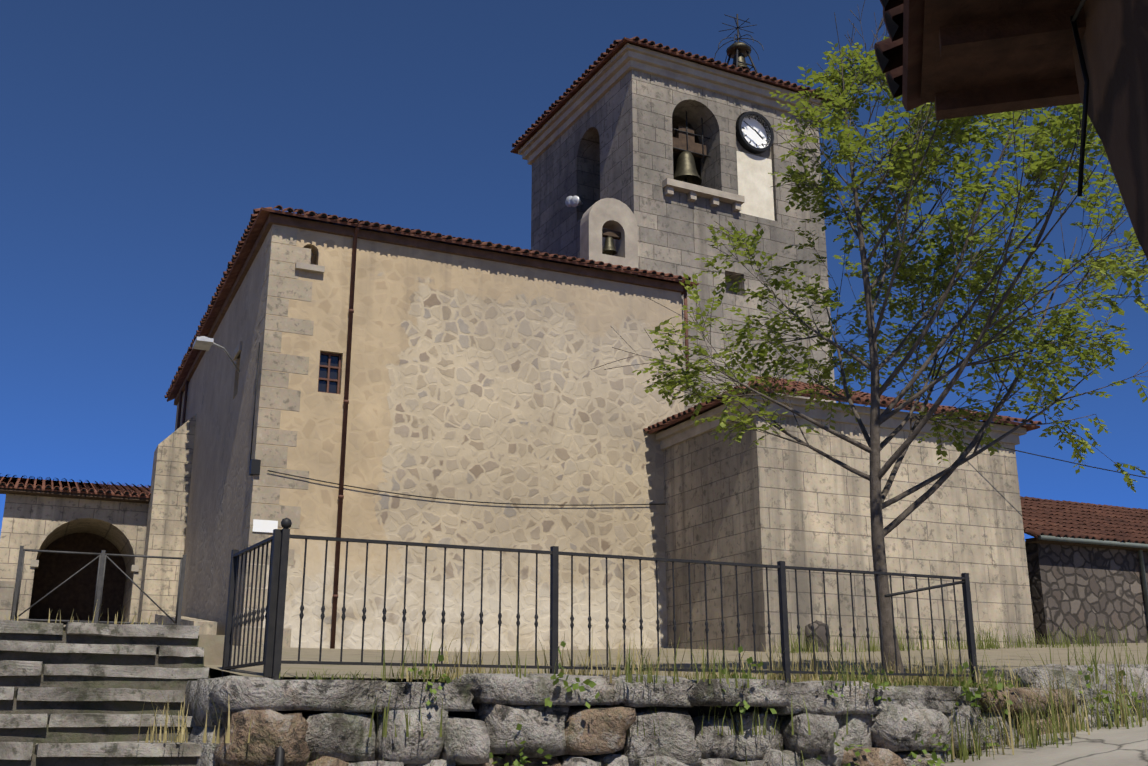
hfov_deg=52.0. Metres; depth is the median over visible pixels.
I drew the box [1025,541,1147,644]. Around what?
barn walls
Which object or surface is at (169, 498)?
church buttress
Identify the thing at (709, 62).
tower roof
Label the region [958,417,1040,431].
gutter
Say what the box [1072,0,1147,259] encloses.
house wall
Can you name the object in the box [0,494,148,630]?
porch walls
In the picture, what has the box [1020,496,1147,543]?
barn roof
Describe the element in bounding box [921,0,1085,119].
house eave boards
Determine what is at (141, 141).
sky
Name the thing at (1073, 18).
house cables
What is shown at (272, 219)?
church cornice
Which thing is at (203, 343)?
street lamp
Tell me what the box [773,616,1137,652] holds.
grass
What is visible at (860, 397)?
sacristy roof front
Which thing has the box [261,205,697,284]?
church roof
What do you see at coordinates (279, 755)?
railings
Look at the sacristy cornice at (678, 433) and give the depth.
25.47 m
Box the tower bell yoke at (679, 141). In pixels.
[672,125,706,158]
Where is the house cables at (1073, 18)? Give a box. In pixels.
[1070,0,1088,196]
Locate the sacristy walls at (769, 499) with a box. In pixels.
[663,412,1034,651]
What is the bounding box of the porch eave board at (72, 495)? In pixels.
[0,487,149,503]
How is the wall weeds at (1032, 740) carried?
on the retaining wall stones at (566, 728)
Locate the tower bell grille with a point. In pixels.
(702, 136)
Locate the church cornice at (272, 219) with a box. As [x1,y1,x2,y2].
[174,214,682,404]
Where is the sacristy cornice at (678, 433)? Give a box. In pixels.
[655,392,1026,449]
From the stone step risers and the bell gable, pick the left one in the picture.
the stone step risers
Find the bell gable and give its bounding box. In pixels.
[580,198,637,276]
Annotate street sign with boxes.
[252,519,277,532]
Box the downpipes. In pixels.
[176,226,689,648]
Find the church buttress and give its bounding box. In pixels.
[137,414,196,622]
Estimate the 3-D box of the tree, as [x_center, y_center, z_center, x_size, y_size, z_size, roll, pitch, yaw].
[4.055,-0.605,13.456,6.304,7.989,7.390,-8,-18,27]
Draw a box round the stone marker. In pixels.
[805,620,829,651]
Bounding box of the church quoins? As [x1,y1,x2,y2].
[232,224,313,679]
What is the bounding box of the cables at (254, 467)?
[249,342,1147,505]
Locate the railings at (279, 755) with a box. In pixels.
[272,580,964,765]
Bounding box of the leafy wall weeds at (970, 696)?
[408,641,1143,765]
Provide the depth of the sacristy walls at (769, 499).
24.82 m
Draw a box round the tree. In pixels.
[591,1,1147,682]
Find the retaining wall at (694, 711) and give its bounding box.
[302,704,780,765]
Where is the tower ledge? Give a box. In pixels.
[662,178,744,211]
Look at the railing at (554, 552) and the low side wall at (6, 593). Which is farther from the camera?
the low side wall at (6, 593)
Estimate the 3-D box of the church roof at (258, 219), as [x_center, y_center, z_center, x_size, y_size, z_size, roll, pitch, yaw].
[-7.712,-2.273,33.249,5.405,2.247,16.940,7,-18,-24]
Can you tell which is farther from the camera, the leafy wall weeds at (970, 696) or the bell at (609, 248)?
the bell at (609, 248)
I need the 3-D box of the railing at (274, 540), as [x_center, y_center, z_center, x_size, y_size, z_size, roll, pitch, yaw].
[-2.433,1.721,8.839,0.050,1.080,1.254,9,-18,-28]
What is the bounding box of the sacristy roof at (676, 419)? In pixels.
[643,386,749,433]
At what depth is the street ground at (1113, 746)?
9.48 m
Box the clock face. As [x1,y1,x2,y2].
[741,115,770,147]
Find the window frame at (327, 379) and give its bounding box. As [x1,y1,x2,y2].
[318,352,341,393]
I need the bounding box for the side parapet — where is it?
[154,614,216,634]
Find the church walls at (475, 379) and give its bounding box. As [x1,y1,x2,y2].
[175,228,684,682]
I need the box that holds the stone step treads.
[0,620,208,759]
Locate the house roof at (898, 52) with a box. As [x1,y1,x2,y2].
[874,0,924,110]
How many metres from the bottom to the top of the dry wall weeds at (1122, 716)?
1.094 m
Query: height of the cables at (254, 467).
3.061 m
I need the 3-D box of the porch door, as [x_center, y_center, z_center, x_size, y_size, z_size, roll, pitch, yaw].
[-14.991,5.818,35.228,3.070,3.350,0.100,7,-18,-24]
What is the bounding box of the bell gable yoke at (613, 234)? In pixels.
[602,228,620,239]
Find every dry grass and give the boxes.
[5,600,252,743]
[397,624,1022,687]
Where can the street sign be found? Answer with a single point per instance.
(268, 526)
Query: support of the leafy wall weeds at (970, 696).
attached to the retaining wall stones at (566, 728)
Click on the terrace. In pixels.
(1014, 657)
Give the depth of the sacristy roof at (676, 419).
26.05 m
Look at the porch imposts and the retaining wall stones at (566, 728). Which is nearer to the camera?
the retaining wall stones at (566, 728)
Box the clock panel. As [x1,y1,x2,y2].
[736,151,774,220]
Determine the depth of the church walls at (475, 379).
25.70 m
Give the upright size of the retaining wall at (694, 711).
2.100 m
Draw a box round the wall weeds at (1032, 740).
[306,629,1147,765]
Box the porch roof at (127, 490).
[0,473,150,497]
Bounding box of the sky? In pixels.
[0,0,1147,540]
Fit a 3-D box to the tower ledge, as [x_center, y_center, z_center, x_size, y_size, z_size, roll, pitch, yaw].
[3.375,-4.871,30.657,2.400,0.380,0.290,8,-18,-26]
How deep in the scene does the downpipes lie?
24.51 m
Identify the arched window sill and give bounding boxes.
[295,262,324,273]
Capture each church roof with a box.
[164,207,315,401]
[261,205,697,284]
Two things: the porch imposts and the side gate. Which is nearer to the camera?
the side gate
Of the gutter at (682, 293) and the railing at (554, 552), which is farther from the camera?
the gutter at (682, 293)
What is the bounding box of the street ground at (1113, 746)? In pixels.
[934,718,1147,765]
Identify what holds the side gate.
on the path
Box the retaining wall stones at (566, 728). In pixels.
[183,664,1147,765]
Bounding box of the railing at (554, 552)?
[271,518,978,687]
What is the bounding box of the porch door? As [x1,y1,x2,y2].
[28,533,125,624]
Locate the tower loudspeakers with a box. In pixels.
[565,196,582,206]
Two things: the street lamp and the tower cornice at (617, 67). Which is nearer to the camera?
the street lamp
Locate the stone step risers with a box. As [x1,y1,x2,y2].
[0,633,209,765]
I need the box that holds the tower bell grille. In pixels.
[672,111,710,163]
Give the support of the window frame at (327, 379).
attached to the church walls at (475, 379)
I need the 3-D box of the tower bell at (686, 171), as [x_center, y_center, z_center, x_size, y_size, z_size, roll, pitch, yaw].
[2.990,-5.711,31.446,0.837,0.970,0.837,7,-18,-24]
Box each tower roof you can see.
[511,37,627,151]
[624,36,831,100]
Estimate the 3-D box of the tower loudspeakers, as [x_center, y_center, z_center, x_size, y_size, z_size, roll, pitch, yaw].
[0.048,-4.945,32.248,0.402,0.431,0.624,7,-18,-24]
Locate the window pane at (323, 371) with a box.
[318,354,338,392]
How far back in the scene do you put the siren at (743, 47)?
33.22 m
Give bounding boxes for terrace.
[204,643,1146,687]
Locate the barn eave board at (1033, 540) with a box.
[1025,537,1147,551]
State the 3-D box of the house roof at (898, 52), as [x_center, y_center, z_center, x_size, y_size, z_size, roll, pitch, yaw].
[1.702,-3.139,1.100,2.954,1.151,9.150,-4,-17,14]
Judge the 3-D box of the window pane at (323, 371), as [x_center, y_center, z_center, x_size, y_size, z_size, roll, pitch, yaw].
[-5.163,-0.179,24.742,0.480,0.900,0.040,7,-18,-24]
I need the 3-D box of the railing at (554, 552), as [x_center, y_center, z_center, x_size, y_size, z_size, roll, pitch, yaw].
[0.784,1.891,9.588,6.365,1.165,0.080,7,-18,-24]
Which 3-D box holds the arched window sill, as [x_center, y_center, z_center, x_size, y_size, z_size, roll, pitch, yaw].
[-5.600,-2.429,24.931,0.600,0.130,0.170,7,-18,-24]
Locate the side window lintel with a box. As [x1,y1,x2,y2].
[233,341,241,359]
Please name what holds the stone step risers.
on the street ground at (1113, 746)
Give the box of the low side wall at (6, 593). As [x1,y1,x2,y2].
[0,581,14,619]
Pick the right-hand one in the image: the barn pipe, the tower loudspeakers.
the barn pipe
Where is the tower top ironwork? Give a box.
[714,14,763,73]
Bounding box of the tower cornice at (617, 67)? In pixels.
[518,43,832,164]
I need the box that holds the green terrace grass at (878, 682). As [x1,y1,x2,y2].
[279,660,1028,687]
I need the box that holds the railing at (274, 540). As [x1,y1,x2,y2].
[221,529,281,678]
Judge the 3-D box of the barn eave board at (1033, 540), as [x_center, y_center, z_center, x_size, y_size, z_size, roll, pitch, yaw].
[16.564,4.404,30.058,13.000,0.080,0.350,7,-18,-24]
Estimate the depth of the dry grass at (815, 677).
9.99 m
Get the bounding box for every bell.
[602,236,616,255]
[673,151,701,184]
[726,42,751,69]
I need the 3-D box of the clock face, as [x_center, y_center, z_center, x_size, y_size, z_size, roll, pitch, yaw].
[4.922,-6.836,32.185,1.000,0.994,0.204,7,-18,-24]
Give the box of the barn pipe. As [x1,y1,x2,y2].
[1038,535,1147,622]
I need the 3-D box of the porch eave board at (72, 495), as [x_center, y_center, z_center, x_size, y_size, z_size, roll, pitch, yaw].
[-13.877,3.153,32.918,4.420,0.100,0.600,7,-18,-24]
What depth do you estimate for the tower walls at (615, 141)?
31.22 m
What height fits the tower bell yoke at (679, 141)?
0.720 m
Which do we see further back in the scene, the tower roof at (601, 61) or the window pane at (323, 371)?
the tower roof at (601, 61)
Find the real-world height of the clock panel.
1.830 m
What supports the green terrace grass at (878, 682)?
on the terrace
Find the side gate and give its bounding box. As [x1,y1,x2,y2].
[10,546,186,624]
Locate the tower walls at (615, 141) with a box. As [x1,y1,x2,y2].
[531,69,835,409]
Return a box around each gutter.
[649,275,698,295]
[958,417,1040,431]
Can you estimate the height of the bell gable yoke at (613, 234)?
0.160 m
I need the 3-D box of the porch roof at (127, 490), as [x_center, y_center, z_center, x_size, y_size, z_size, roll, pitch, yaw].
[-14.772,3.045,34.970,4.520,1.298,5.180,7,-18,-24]
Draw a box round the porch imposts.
[30,560,138,572]
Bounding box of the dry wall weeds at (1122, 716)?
[941,636,1147,758]
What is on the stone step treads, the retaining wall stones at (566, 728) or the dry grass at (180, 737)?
the dry grass at (180, 737)
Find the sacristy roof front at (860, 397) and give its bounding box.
[747,376,1041,427]
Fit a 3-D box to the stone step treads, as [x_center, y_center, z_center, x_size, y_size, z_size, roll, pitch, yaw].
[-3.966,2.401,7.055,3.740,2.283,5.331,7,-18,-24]
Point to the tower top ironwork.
(738, 27)
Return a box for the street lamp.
[192,336,239,371]
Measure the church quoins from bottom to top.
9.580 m

